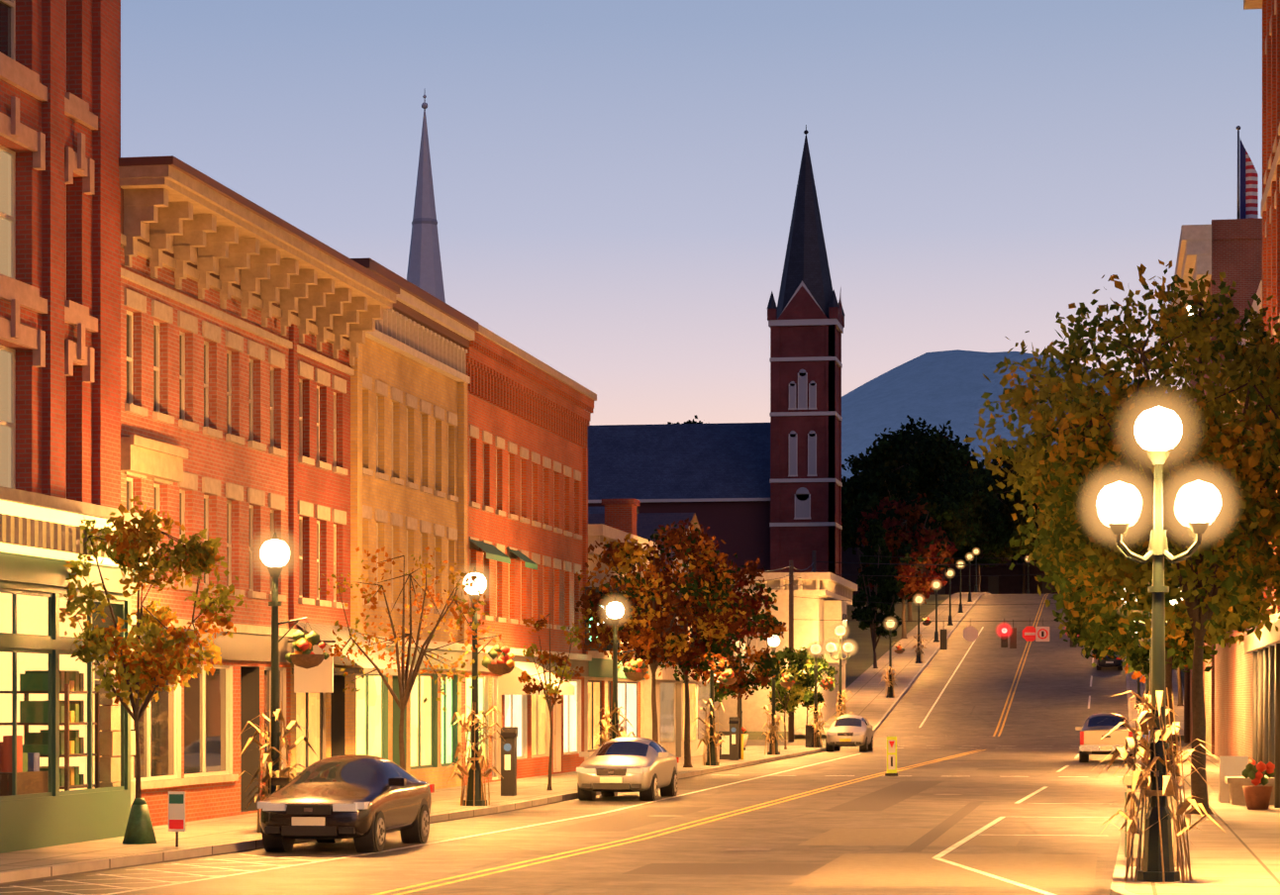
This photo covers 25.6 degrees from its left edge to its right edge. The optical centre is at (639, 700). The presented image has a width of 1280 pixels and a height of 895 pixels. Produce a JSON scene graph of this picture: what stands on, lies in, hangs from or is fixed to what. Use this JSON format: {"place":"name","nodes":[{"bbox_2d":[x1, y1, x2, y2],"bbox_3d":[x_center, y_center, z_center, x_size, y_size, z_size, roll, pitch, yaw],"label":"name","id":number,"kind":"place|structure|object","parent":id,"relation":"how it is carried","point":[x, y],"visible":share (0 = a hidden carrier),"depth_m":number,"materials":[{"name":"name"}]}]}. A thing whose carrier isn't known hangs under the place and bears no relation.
{"place":"outdoors","nodes":[
{"label":"outdoors","id":0,"kind":"place"},
{"bbox_2d":[112,155,413,826],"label":"building","id":1,"kind":"structure","parent":0,"point":[246,324],"depth_m":53.41,"materials":[{"name":"red brick"}]},
{"bbox_2d":[2,594,1183,894],"bbox_3d":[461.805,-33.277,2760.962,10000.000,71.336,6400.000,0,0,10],"label":"terrain","id":2,"kind":"structure","parent":0,"point":[858,662],"depth_m":228.51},
{"bbox_2d":[406,95,445,302],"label":"steeple","id":3,"kind":"object","parent":2,"relation":"on","point":[425,272],"visible":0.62,"depth_m":245.98,"materials":[{"name":"paint"}]},
{"bbox_2d":[667,414,709,423],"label":"tree","id":4,"kind":"object","parent":2,"relation":"on","point":[692,422],"visible":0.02,"depth_m":302.55,"materials":[{"name":"green plant"}]},
{"bbox_2d":[587,124,844,577],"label":"church","id":5,"kind":"structure","parent":2,"relation":"on","point":[768,495],"depth_m":264.40,"materials":[{"name":"red brick"}]},
{"bbox_2d":[841,451,905,554],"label":"tree","id":6,"kind":"object","parent":2,"relation":"on","point":[846,503],"visible":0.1,"depth_m":334.33,"materials":[{"name":"green plant"}]},
{"bbox_2d":[843,424,983,620],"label":"tree","id":7,"kind":"object","parent":2,"relation":"on","point":[887,467],"visible":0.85,"depth_m":253.08,"materials":[{"name":"green plant"}]},
{"bbox_2d":[850,414,990,603],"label":"tree","id":8,"kind":"object","parent":2,"relation":"on","point":[976,498],"visible":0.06,"depth_m":283.44,"materials":[{"name":"green plant"}]},
{"bbox_2d":[888,429,971,572],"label":"tree","id":9,"kind":"object","parent":2,"relation":"on","point":[950,432],"depth_m":310.44,"materials":[{"name":"green plant"}]},
{"bbox_2d":[0,593,1191,894],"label":"road asphalt","id":10,"kind":"structure","parent":0,"point":[1049,711],"depth_m":56.44,"materials":[{"name":"grey asphalt"}]},
{"bbox_2d":[260,754,431,839],"bbox_3d":[-4.643,1.494,45.005,1.768,1.266,4.596,0,0,10],"label":"car","id":11,"kind":"object","parent":10,"relation":"on","point":[347,778],"visible":0.81,"depth_m":43.91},
{"bbox_2d":[257,777,434,852],"bbox_3d":[-4.647,1.789,44.982,2.160,1.155,4.645,0,0,10],"label":"car","id":12,"kind":"object","parent":10,"relation":"on","point":[373,840],"visible":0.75,"depth_m":43.09,"materials":[{"name":"grey metal"}]},
{"bbox_2d":[0,592,1121,894],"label":"road markings","id":13,"kind":"structure","parent":10,"relation":"on","point":[936,856],"depth_m":44.28,"materials":[{"name":"yellow paint"}]},
{"bbox_2d":[588,506,638,513],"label":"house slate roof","id":14,"kind":"structure","parent":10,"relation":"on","point":[596,510],"depth_m":148.45,"materials":[{"name":"grey stone"}]},
{"bbox_2d":[577,736,677,791],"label":"car","id":15,"kind":"object","parent":10,"relation":"on","point":[627,752],"visible":0.77,"depth_m":66.23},
{"bbox_2d":[576,751,679,800],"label":"car","id":16,"kind":"object","parent":10,"relation":"on","point":[669,790],"visible":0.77,"depth_m":65.52,"materials":[{"name":"grey metal"}]},
{"bbox_2d":[544,759,1096,886],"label":"road patches","id":17,"kind":"object","parent":10,"relation":"on","point":[929,869],"visible":0.94,"depth_m":41.28,"materials":[{"name":"grey asphalt"}]},
{"bbox_2d":[824,724,873,751],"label":"car","id":18,"kind":"object","parent":10,"relation":"on","point":[865,746],"visible":0.69,"depth_m":128.77,"materials":[{"name":"grey metal"}]},
{"bbox_2d":[826,714,873,746],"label":"car","id":19,"kind":"object","parent":10,"relation":"on","point":[849,724],"visible":0.75,"depth_m":129.51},
{"bbox_2d":[977,444,1053,593],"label":"tree","id":20,"kind":"object","parent":10,"relation":"on","point":[1009,467],"visible":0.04,"depth_m":357.95,"materials":[{"name":"green plant"}]},
{"bbox_2d":[1008,445,1075,560],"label":"tree","id":21,"kind":"object","parent":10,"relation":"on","point":[1030,550],"depth_m":344.31,"materials":[{"name":"green plant"}]},
{"bbox_2d":[1075,726,1135,762],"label":"pickup truck","id":22,"kind":"object","parent":10,"relation":"on","point":[1096,737],"visible":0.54,"depth_m":105.87,"materials":[{"name":"white metal"}]},
{"bbox_2d":[1081,712,1130,754],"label":"pickup truck","id":23,"kind":"object","parent":10,"relation":"on","point":[1112,721],"visible":0.33,"depth_m":108.01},
{"bbox_2d":[1095,657,1122,670],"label":"car","id":24,"kind":"object","parent":10,"relation":"on","point":[1100,667],"visible":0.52,"depth_m":196.09,"materials":[{"name":"grey metal"}]},
{"bbox_2d":[1096,652,1122,667],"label":"car","id":25,"kind":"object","parent":10,"relation":"on","point":[1103,663],"depth_m":195.63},
{"bbox_2d":[0,591,1279,894],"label":"pavements","id":26,"kind":"structure","parent":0,"point":[1237,851],"depth_m":48.20,"materials":[{"name":"beige concrete"}]},
{"bbox_2d":[0,0,162,853],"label":"tall brick building","id":27,"kind":"structure","parent":26,"relation":"on","point":[59,276],"depth_m":43.80,"materials":[{"name":"red brick"}]},
{"bbox_2d":[0,592,101,795],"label":"shop interior","id":28,"kind":"object","parent":27,"relation":"in","point":[69,698],"depth_m":45.22,"materials":[{"name":"yellow"}]},
{"bbox_2d":[59,495,246,797],"bbox_3d":[-7.809,-0.471,43.044,3.068,5.308,2.581,0,0,43],"label":"tree","id":29,"kind":"object","parent":26,"relation":"on","point":[138,670],"visible":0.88,"depth_m":42.59,"materials":[{"name":"orange plant"}]},
{"bbox_2d":[114,257,478,788],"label":"cream building","id":30,"kind":"structure","parent":26,"relation":"on","point":[410,379],"depth_m":66.92,"materials":[{"name":"brick"}]},
{"bbox_2d":[317,546,501,770],"bbox_3d":[-4.533,-0.444,55.420,3.725,5.259,3.634,0,0,10],"label":"tree","id":31,"kind":"object","parent":26,"relation":"on","point":[406,682],"visible":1,"depth_m":55.27,"materials":[{"name":"brown plant"}]},
{"bbox_2d":[461,323,596,786],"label":"orange brick building","id":32,"kind":"structure","parent":26,"relation":"on","point":[529,418],"depth_m":80.02,"materials":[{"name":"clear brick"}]},
{"bbox_2d":[517,613,585,789],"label":"tree","id":33,"kind":"object","parent":26,"relation":"on","point":[545,656],"visible":1,"depth_m":68.57,"materials":[{"name":"orange plant"}]},
{"bbox_2d":[584,523,660,760],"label":"building","id":34,"kind":"structure","parent":26,"relation":"on","point":[598,688],"depth_m":92.02,"materials":[{"name":"paint"}]},
{"bbox_2d":[588,498,721,758],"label":"building","id":35,"kind":"structure","parent":26,"relation":"on","point":[623,515],"depth_m":106.12,"materials":[{"name":"brown"}]},
{"bbox_2d":[571,523,746,743],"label":"tree","id":36,"kind":"object","parent":26,"relation":"on","point":[703,594],"visible":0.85,"depth_m":84.21,"materials":[{"name":"brown plant"}]},
{"bbox_2d":[610,517,780,767],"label":"tree","id":37,"kind":"object","parent":26,"relation":"on","point":[752,603],"visible":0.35,"depth_m":92.02,"materials":[{"name":"brown plant"}]},
{"bbox_2d":[122,702,1275,867],"bbox_3d":[7.302,1.206,85.707,22.394,2.250,97.288,0,0,5],"label":"street furniture","id":38,"kind":"object","parent":26,"relation":"on","point":[1243,780],"visible":0.65,"depth_m":56.60,"materials":[{"name":"black"}]},
{"bbox_2d":[713,646,735,701],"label":"tree","id":39,"kind":"object","parent":26,"relation":"on","point":[720,694],"visible":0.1,"depth_m":131.85,"materials":[{"name":"green plant"}]},
{"bbox_2d":[259,451,1209,882],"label":"street lamps","id":40,"kind":"object","parent":26,"relation":"on","point":[1158,552],"visible":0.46,"depth_m":34.15,"materials":[{"name":"green metal"}]},
{"bbox_2d":[237,616,1227,883],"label":"corn stalks","id":41,"kind":"object","parent":40,"relation":"attached to","point":[307,656],"visible":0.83,"depth_m":46.39,"materials":[{"name":"beige plant"}]},
{"bbox_2d":[247,385,1243,659],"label":"lamp halos","id":42,"kind":"object","parent":40,"relation":"attached to","point":[1160,429],"visible":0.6,"depth_m":34.12,"materials":[{"name":"white glass"}]},
{"bbox_2d":[693,608,787,758],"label":"tree","id":43,"kind":"object","parent":26,"relation":"on","point":[764,661],"visible":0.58,"depth_m":105.57,"materials":[{"name":"brown plant"}]},
{"bbox_2d":[752,646,815,749],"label":"tree","id":44,"kind":"object","parent":26,"relation":"on","point":[795,691],"visible":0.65,"depth_m":126.84,"materials":[{"name":"green plant"}]},
{"bbox_2d":[713,572,857,731],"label":"building","id":45,"kind":"structure","parent":26,"relation":"on","point":[810,612],"depth_m":156.34,"materials":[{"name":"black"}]},
{"bbox_2d":[781,646,838,724],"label":"tree","id":46,"kind":"object","parent":26,"relation":"on","point":[808,699],"visible":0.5,"depth_m":134.48,"materials":[{"name":"green plant"}]},
{"bbox_2d":[850,517,901,668],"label":"spruce tree","id":47,"kind":"object","parent":26,"relation":"on","point":[887,589],"visible":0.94,"depth_m":198.93,"materials":[{"name":"green plant"}]},
{"bbox_2d":[855,492,958,638],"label":"tree","id":48,"kind":"object","parent":26,"relation":"on","point":[908,521],"visible":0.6,"depth_m":229.05,"materials":[{"name":"red plant"}]},
{"bbox_2d":[717,550,1189,742],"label":"signal span wire","id":49,"kind":"object","parent":26,"relation":"on","point":[1030,634],"visible":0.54,"depth_m":145.58,"materials":[{"name":"black metal"}]},
{"bbox_2d":[951,459,1039,591],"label":"tree","id":50,"kind":"object","parent":26,"relation":"on","point":[997,538],"visible":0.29,"depth_m":338.76,"materials":[{"name":"green plant"}]},
{"bbox_2d":[963,259,1279,814],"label":"tree","id":51,"kind":"object","parent":26,"relation":"on","point":[1244,545],"visible":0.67,"depth_m":52.76,"materials":[{"name":"green plant"}]},
{"bbox_2d":[1072,608,1193,683],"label":"tree","id":52,"kind":"object","parent":26,"relation":"on","point":[1112,655],"depth_m":125.81,"materials":[{"name":"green plant"}]},
{"bbox_2d":[1010,376,1262,767],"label":"tree","id":53,"kind":"object","parent":26,"relation":"on","point":[1132,643],"visible":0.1,"depth_m":77.52,"materials":[{"name":"green plant"}]},
{"bbox_2d":[1049,493,1225,678],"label":"tree","id":54,"kind":"object","parent":26,"relation":"on","point":[1081,623],"visible":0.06,"depth_m":103.85,"materials":[{"name":"green plant"}]},
{"bbox_2d":[1177,666,1183,705],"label":"tree","id":55,"kind":"object","parent":26,"relation":"on","point":[1180,694],"depth_m":166.22,"materials":[{"name":"plant"}]},
{"bbox_2d":[1167,125,1262,754],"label":"building","id":56,"kind":"structure","parent":26,"relation":"on","point":[1231,248],"depth_m":114.02,"materials":[{"name":"brown brick"}]},
{"bbox_2d":[1214,280,1262,759],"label":"building","id":57,"kind":"structure","parent":26,"relation":"on","point":[1233,700],"depth_m":94.80,"materials":[{"name":"brown brick"}]},
{"bbox_2d":[1243,0,1279,807],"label":"tall brick building","id":58,"kind":"structure","parent":26,"relation":"on","point":[1265,650],"depth_m":64.02,"materials":[{"name":"brown brick"}]},
{"bbox_2d":[120,0,1262,425],"label":"sky","id":59,"kind":"structure","parent":0,"point":[615,182],"materials":[{"name":"blue"}]},
{"bbox_2d":[841,517,1061,594],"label":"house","id":60,"kind":"structure","parent":0,"point":[1012,583],"depth_m":368.91,"materials":[{"name":"brick"}]},
{"bbox_2d":[841,349,1189,481],"bbox_3d":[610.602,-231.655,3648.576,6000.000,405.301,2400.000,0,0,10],"label":"mountain ridge","id":61,"kind":"structure","parent":0,"point":[936,388],"depth_m":3266.91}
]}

